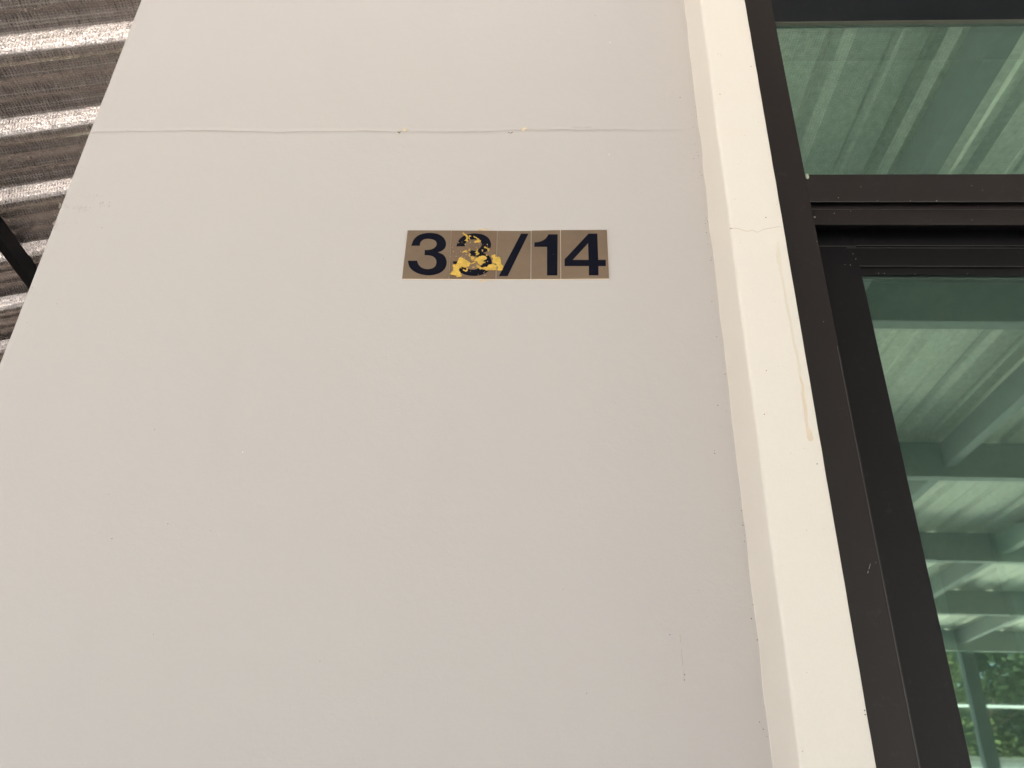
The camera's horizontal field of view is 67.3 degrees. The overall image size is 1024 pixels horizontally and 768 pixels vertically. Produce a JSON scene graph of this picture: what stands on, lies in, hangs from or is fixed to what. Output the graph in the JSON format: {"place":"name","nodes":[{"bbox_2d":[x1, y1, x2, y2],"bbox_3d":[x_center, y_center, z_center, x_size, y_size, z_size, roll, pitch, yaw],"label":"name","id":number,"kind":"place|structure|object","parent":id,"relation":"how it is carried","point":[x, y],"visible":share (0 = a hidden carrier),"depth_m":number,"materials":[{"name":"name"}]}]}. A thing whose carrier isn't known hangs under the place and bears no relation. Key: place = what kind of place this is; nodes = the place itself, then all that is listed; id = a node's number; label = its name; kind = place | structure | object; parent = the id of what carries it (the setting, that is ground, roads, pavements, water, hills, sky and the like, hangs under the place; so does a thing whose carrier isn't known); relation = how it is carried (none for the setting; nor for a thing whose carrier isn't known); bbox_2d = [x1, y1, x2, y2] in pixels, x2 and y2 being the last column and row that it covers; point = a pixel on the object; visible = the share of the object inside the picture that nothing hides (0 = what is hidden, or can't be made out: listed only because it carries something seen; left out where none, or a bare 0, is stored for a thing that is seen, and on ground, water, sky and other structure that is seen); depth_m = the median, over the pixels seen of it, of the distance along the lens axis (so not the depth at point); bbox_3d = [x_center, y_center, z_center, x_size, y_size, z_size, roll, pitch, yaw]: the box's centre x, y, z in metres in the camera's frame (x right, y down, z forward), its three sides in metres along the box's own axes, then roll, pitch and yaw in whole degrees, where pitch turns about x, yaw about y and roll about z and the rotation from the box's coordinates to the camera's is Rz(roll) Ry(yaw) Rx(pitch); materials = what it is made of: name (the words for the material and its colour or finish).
{"place":"outdoors","nodes":[
{"label":"outdoors","id":0,"kind":"place"},
{"bbox_2d":[0,0,772,767],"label":"painted wall","id":1,"kind":"structure","parent":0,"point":[296,470],"depth_m":1.11,"materials":[{"name":"beige paint"}]},
{"bbox_2d":[402,230,450,279],"bbox_3d":[-0.136,-0.209,1.247,0.075,0.099,0.004,1,-28,3],"label":"number tile","id":2,"kind":"object","parent":1,"relation":"attached to","point":[427,255],"visible":1,"depth_m":1.24,"materials":[{"name":"gold metal"}]},
{"bbox_2d":[449,230,496,279],"bbox_3d":[-0.063,-0.209,1.244,0.076,0.099,0.004,1,-28,3],"label":"number tile","id":3,"kind":"object","parent":1,"relation":"attached to","point":[489,238],"visible":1,"depth_m":1.24,"materials":[{"name":"gold metal"}]},
{"bbox_2d":[450,229,502,282],"bbox_3d":[-0.059,-0.209,1.243,0.093,0.109,0.004,1,-28,3],"label":"yellow film remnant","id":4,"kind":"object","parent":3,"relation":"attached to","point":[462,262],"visible":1,"depth_m":1.23,"materials":[{"name":"yellow plastic"}]},
{"bbox_2d":[496,231,530,279],"bbox_3d":[0.003,-0.208,1.241,0.056,0.098,0.004,1,-28,3],"label":"number tile","id":5,"kind":"object","parent":1,"relation":"attached to","point":[514,251],"visible":1,"depth_m":1.24,"materials":[{"name":"gold metal"}]},
{"bbox_2d":[531,230,560,279],"bbox_3d":[0.054,-0.208,1.239,0.048,0.099,0.004,1,-28,3],"label":"number tile","id":6,"kind":"object","parent":1,"relation":"attached to","point":[545,254],"visible":1,"depth_m":1.24,"materials":[{"name":"gold metal"}]},
{"bbox_2d":[560,230,608,279],"bbox_3d":[0.116,-0.208,1.236,0.077,0.099,0.004,1,-28,3],"label":"number tile","id":7,"kind":"object","parent":1,"relation":"attached to","point":[584,254],"visible":1,"depth_m":1.23,"materials":[{"name":"gold metal"}]},
{"bbox_2d":[684,0,875,767],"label":"cream trim","id":8,"kind":"structure","parent":1,"relation":"attached to","point":[815,708],"depth_m":0.98,"materials":[{"name":"paint"}]},
{"bbox_2d":[783,59,1023,767],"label":"window glass","id":9,"kind":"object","parent":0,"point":[952,357],"depth_m":3.13,"materials":[{"name":"green glass"}]},
{"bbox_2d":[745,0,1023,767],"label":"window frame","id":10,"kind":"object","parent":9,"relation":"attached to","point":[781,31],"visible":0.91,"depth_m":1.20,"materials":[{"name":"metal"}]},
{"bbox_2d":[816,230,1023,767],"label":"sliding door","id":11,"kind":"structure","parent":10,"relation":"attached to","point":[853,261],"depth_m":1.09,"materials":[{"name":"black metal"}]},
{"label":"side path","id":12,"kind":"structure","parent":0,"visible":0},
{"bbox_2d":[0,0,140,362],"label":"side roof","id":13,"kind":"structure","parent":12,"relation":"on","point":[59,60],"depth_m":1.89,"materials":[{"name":"metal"}]}
]}

